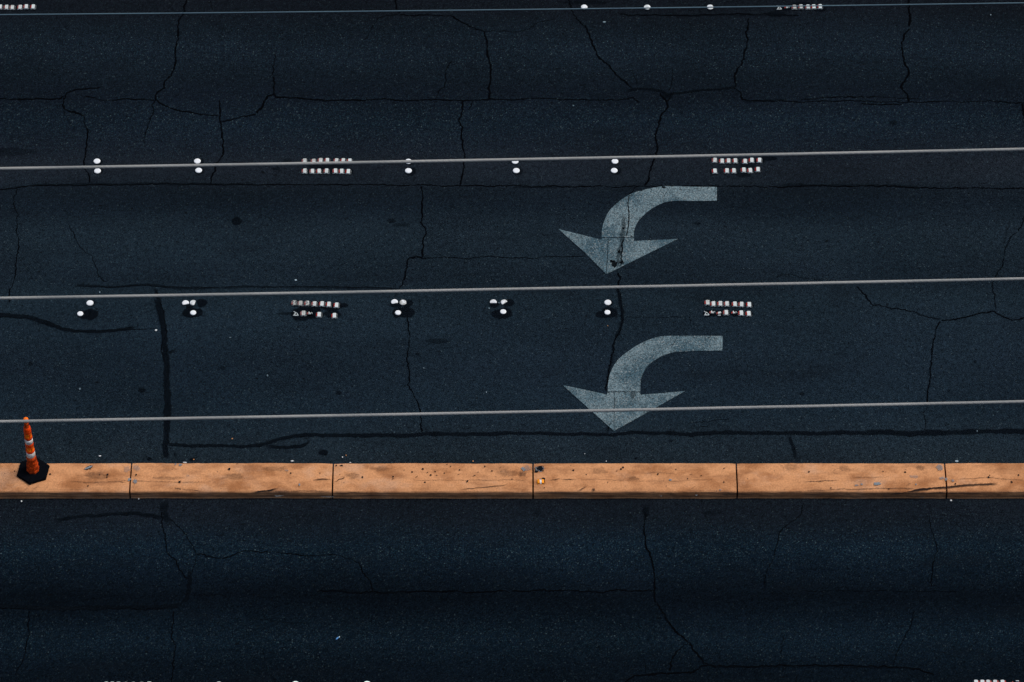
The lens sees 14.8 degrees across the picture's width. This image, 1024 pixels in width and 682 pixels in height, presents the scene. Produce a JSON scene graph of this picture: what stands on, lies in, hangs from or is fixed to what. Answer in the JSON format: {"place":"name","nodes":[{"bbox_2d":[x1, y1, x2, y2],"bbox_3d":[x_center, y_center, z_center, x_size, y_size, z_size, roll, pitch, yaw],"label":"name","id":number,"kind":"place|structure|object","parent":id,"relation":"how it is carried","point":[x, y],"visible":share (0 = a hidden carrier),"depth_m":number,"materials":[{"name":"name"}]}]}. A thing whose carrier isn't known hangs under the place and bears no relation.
{"place":"outdoors","nodes":[
{"label":"outdoors","id":0,"kind":"place"},
{"bbox_2d":[0,0,1023,681],"bbox_3d":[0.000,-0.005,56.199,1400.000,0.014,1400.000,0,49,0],"label":"road","id":1,"kind":"structure","parent":0,"point":[130,588],"depth_m":56.38,"materials":[{"name":"black asphalt"}]},
{"bbox_2d":[86,300,92,305],"bbox_3d":[-6.066,-0.549,56.658,0.101,0.014,0.101,34,57,26],"label":"round road stud","id":2,"kind":"object","parent":1,"relation":"on","point":[89,302],"visible":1,"depth_m":56.65,"materials":[{"name":"white ceramic"}]},
{"bbox_2d":[195,168,201,172],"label":"round road stud","id":3,"kind":"object","parent":1,"relation":"on","point":[198,170],"visible":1,"depth_m":58.37,"materials":[{"name":"white ceramic"}]},
{"bbox_2d":[291,300,297,305],"bbox_3d":[-3.127,-0.549,56.654,0.090,0.021,0.092,-3,49,-2],"label":"reflective road stud","id":4,"kind":"object","parent":1,"relation":"on","point":[294,302],"visible":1,"depth_m":56.65,"materials":[{"name":"white plastic"}]},
{"bbox_2d":[297,301,303,305],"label":"reflective road stud","id":5,"kind":"object","parent":1,"relation":"on","point":[300,303],"visible":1,"depth_m":56.64,"materials":[{"name":"white plastic"}]},
{"bbox_2d":[300,311,306,315],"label":"reflective road stud","id":6,"kind":"object","parent":1,"relation":"on","point":[303,313],"visible":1,"depth_m":56.51,"materials":[{"name":"white plastic"}]},
{"bbox_2d":[302,168,307,173],"bbox_3d":[-3.070,-2.518,58.365,0.090,0.021,0.092,-1,49,-1],"label":"reflective road stud","id":7,"kind":"object","parent":1,"relation":"on","point":[305,170],"visible":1,"depth_m":58.36,"materials":[{"name":"white plastic"}]},
{"bbox_2d":[304,301,309,305],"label":"reflective road stud","id":8,"kind":"object","parent":1,"relation":"on","point":[306,303],"visible":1,"depth_m":56.63,"materials":[{"name":"white plastic"}]},
{"bbox_2d":[309,169,314,173],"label":"reflective road stud","id":9,"kind":"object","parent":1,"relation":"on","point":[311,171],"visible":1,"depth_m":58.35,"materials":[{"name":"white plastic"}]},
{"bbox_2d":[311,301,317,306],"bbox_3d":[-2.840,-0.534,56.642,0.090,0.021,0.092,0,49,0],"label":"reflective road stud","id":10,"kind":"object","parent":1,"relation":"on","point":[314,303],"visible":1,"depth_m":56.63,"materials":[{"name":"white plastic"}]},
{"bbox_2d":[316,169,321,173],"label":"reflective road stud","id":11,"kind":"object","parent":1,"relation":"on","point":[318,171],"visible":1,"depth_m":58.35,"materials":[{"name":"white plastic"}]},
{"bbox_2d":[316,312,321,316],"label":"reflective road stud","id":12,"kind":"object","parent":1,"relation":"on","point":[318,314],"visible":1,"depth_m":56.49,"materials":[{"name":"white plastic"}]},
{"bbox_2d":[319,301,324,306],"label":"reflective road stud","id":13,"kind":"object","parent":1,"relation":"on","point":[322,303],"visible":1,"depth_m":56.63,"materials":[{"name":"white plastic"}]},
{"bbox_2d":[323,168,329,173],"bbox_3d":[-2.748,-2.518,58.365,0.090,0.021,0.092,0,49,0],"label":"reflective road stud","id":14,"kind":"object","parent":1,"relation":"on","point":[326,170],"visible":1,"depth_m":58.36,"materials":[{"name":"white plastic"}]},
{"bbox_2d":[325,302,331,306],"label":"reflective road stud","id":15,"kind":"object","parent":1,"relation":"on","point":[328,304],"visible":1,"depth_m":56.62,"materials":[{"name":"white plastic"}]},
{"bbox_2d":[332,168,337,173],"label":"reflective road stud","id":16,"kind":"object","parent":1,"relation":"on","point":[335,170],"visible":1,"depth_m":58.35,"materials":[{"name":"white plastic"}]},
{"bbox_2d":[333,303,339,307],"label":"reflective road stud","id":17,"kind":"object","parent":1,"relation":"on","point":[336,305],"visible":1,"depth_m":56.61,"materials":[{"name":"white plastic"}]},
{"bbox_2d":[338,169,344,173],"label":"reflective road stud","id":18,"kind":"object","parent":1,"relation":"on","point":[340,171],"visible":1,"depth_m":58.35,"materials":[{"name":"white plastic"}]},
{"bbox_2d":[0,463,1023,498],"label":"median kerb","id":19,"kind":"structure","parent":1,"relation":"on","point":[561,480],"depth_m":54.32,"materials":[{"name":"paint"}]},
{"bbox_2d":[17,417,49,484],"bbox_3d":[-6.607,1.427,53.981,0.472,1.146,0.409,-17,51,-14],"label":"traffic cone","id":20,"kind":"object","parent":19,"relation":"on","point":[33,469],"visible":0.92,"depth_m":54.27,"materials":[{"name":"orange plastic"}]},
{"bbox_2d":[537,479,543,483],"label":"amber road stud","id":21,"kind":"object","parent":19,"relation":"on","point":[540,481],"visible":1,"depth_m":54.28,"materials":[{"name":"orange plastic"}]},
{"bbox_2d":[604,300,610,304],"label":"round road stud","id":22,"kind":"object","parent":1,"relation":"on","point":[607,302],"visible":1,"depth_m":56.65,"materials":[{"name":"white ceramic"}]},
{"bbox_2d":[559,186,716,273],"bbox_3d":[2.000,-1.784,57.747,2.420,0.009,1.117,-27,54,-21],"label":"turn arrow","id":23,"kind":"object","parent":1,"relation":"on","point":[642,203],"visible":1,"depth_m":57.62,"materials":[{"name":"paint"}]},
{"bbox_2d":[563,336,722,430],"bbox_3d":[2.009,0.435,55.819,2.397,0.009,1.095,-28,55,-22],"label":"turn arrow","id":24,"kind":"object","parent":1,"relation":"on","point":[628,370],"visible":0.99,"depth_m":55.68,"materials":[{"name":"paint"}]},
{"bbox_2d":[710,301,715,306],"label":"reflective road stud","id":25,"kind":"object","parent":1,"relation":"on","point":[712,303],"visible":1,"depth_m":56.63,"materials":[{"name":"white plastic"}]},
{"bbox_2d":[711,168,717,173],"bbox_3d":[3.002,-2.518,58.366,0.090,0.021,0.092,-3,49,-2],"label":"reflective road stud","id":26,"kind":"object","parent":1,"relation":"on","point":[714,170],"visible":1,"depth_m":58.36,"materials":[{"name":"white plastic"}]},
{"bbox_2d":[712,158,717,162],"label":"reflective road stud","id":27,"kind":"object","parent":1,"relation":"on","point":[714,160],"visible":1,"depth_m":58.49,"materials":[{"name":"white plastic"}]},
{"bbox_2d":[717,301,722,306],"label":"reflective road stud","id":28,"kind":"object","parent":1,"relation":"on","point":[719,303],"visible":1,"depth_m":56.63,"materials":[{"name":"white plastic"}]},
{"bbox_2d":[719,158,724,163],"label":"reflective road stud","id":29,"kind":"object","parent":1,"relation":"on","point":[722,160],"visible":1,"depth_m":58.49,"materials":[{"name":"white plastic"}]},
{"bbox_2d":[723,310,728,314],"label":"reflective road stud","id":30,"kind":"object","parent":1,"relation":"on","point":[725,312],"visible":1,"depth_m":56.52,"materials":[{"name":"white plastic"}]},
{"bbox_2d":[724,301,729,306],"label":"reflective road stud","id":31,"kind":"object","parent":1,"relation":"on","point":[727,303],"visible":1,"depth_m":56.63,"materials":[{"name":"white plastic"}]},
{"bbox_2d":[731,301,737,306],"bbox_3d":[3.200,-0.531,56.638,0.090,0.021,0.092,-2,49,-1],"label":"reflective road stud","id":32,"kind":"object","parent":1,"relation":"on","point":[734,303],"visible":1,"depth_m":56.63,"materials":[{"name":"white plastic"}]},
{"bbox_2d":[738,310,743,315],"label":"reflective road stud","id":33,"kind":"object","parent":1,"relation":"on","point":[740,312],"visible":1,"depth_m":56.52,"materials":[{"name":"white plastic"}]},
{"bbox_2d":[738,302,744,306],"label":"reflective road stud","id":34,"kind":"object","parent":1,"relation":"on","point":[740,304],"visible":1,"depth_m":56.62,"materials":[{"name":"white plastic"}]},
{"bbox_2d":[740,167,746,172],"bbox_3d":[3.431,-2.534,58.379,0.090,0.021,0.092,0,49,0],"label":"reflective road stud","id":35,"kind":"object","parent":1,"relation":"on","point":[744,169],"visible":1,"depth_m":58.37,"materials":[{"name":"white plastic"}]},
{"bbox_2d":[742,159,747,163],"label":"reflective road stud","id":36,"kind":"object","parent":1,"relation":"on","point":[744,161],"visible":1,"depth_m":58.48,"materials":[{"name":"white plastic"}]},
{"bbox_2d":[745,311,751,315],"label":"reflective road stud","id":37,"kind":"object","parent":1,"relation":"on","point":[748,313],"visible":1,"depth_m":56.51,"materials":[{"name":"white plastic"}]},
{"bbox_2d":[746,302,751,306],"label":"reflective road stud","id":38,"kind":"object","parent":1,"relation":"on","point":[748,304],"visible":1,"depth_m":56.62,"materials":[{"name":"white plastic"}]},
{"bbox_2d":[756,158,761,162],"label":"reflective road stud","id":39,"kind":"object","parent":1,"relation":"on","point":[758,160],"visible":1,"depth_m":58.49,"materials":[{"name":"white plastic"}]},
{"bbox_2d":[0,400,1023,422],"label":"overhead cable","id":40,"kind":"object","parent":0,"point":[511,412],"visible":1,"depth_m":43.59,"materials":[{"name":"grey metal"}]},
{"bbox_2d":[0,277,1023,299],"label":"overhead cable","id":41,"kind":"object","parent":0,"point":[510,289],"visible":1,"depth_m":44.79,"materials":[{"name":"grey metal"}]},
{"bbox_2d":[0,148,1023,169],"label":"overhead cable","id":42,"kind":"object","parent":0,"point":[511,159],"visible":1,"depth_m":46.13,"materials":[{"name":"grey metal"}]},
{"bbox_2d":[0,2,1023,14],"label":"overhead cable","id":43,"kind":"object","parent":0,"point":[514,9],"visible":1,"depth_m":48.49,"materials":[{"name":"grey metal"}]}
]}

